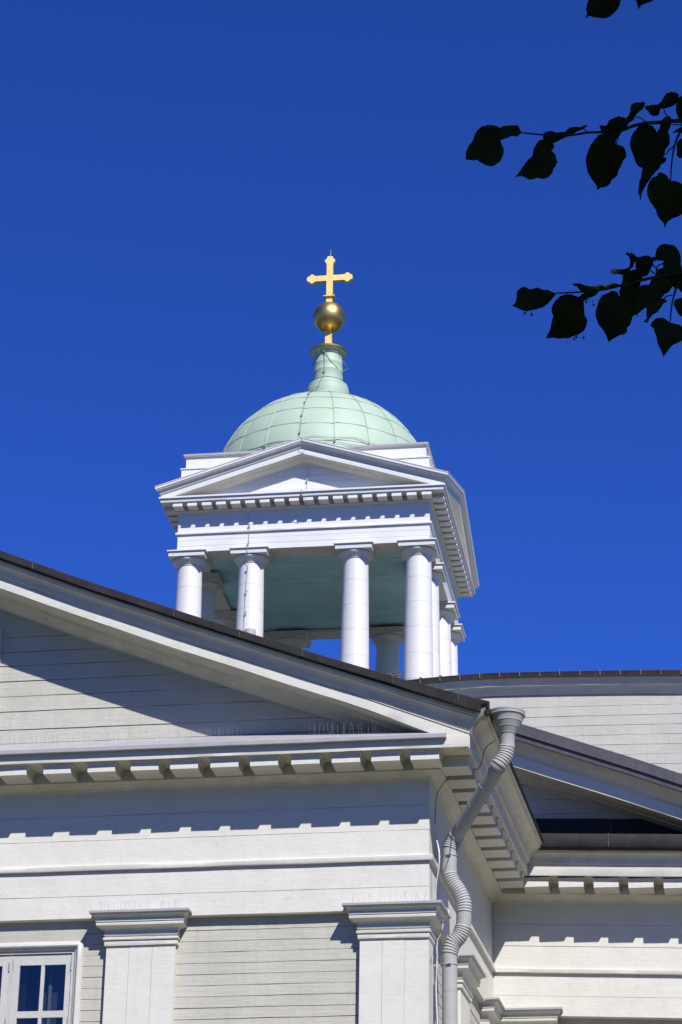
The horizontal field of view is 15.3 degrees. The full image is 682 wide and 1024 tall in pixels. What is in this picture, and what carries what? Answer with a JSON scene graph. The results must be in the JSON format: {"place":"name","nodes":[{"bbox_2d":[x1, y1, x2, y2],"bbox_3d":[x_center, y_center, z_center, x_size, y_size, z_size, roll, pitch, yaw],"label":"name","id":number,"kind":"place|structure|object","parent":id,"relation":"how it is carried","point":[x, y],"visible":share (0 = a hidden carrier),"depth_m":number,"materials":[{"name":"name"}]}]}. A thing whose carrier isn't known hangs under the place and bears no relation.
{"place":"outdoors","nodes":[
{"label":"outdoors","id":0,"kind":"place"},
{"bbox_2d":[0,0,681,678],"label":"sky","id":1,"kind":"structure","parent":0,"point":[175,175],"materials":[{"name":"blue"}]},
{"label":"ground","id":2,"kind":"structure","parent":0,"visible":0},
{"bbox_2d":[0,252,681,1023],"bbox_3d":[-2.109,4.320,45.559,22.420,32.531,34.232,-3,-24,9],"label":"church","id":3,"kind":"structure","parent":2,"relation":"on","point":[226,796],"depth_m":28.32,"materials":[{"name":"white wood"}]},
{"bbox_2d":[0,941,83,1023],"bbox_3d":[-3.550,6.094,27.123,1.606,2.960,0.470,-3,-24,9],"label":"window","id":4,"kind":"structure","parent":3,"relation":"in","point":[15,958],"depth_m":27.39,"materials":[{"name":"paint"}]},
{"bbox_2d":[466,0,681,355],"bbox_3d":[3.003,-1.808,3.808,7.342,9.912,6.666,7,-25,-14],"label":"linden tree","id":5,"kind":"object","parent":2,"relation":"on","point":[615,312],"visible":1,"depth_m":4.89,"materials":[{"name":"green plant"}]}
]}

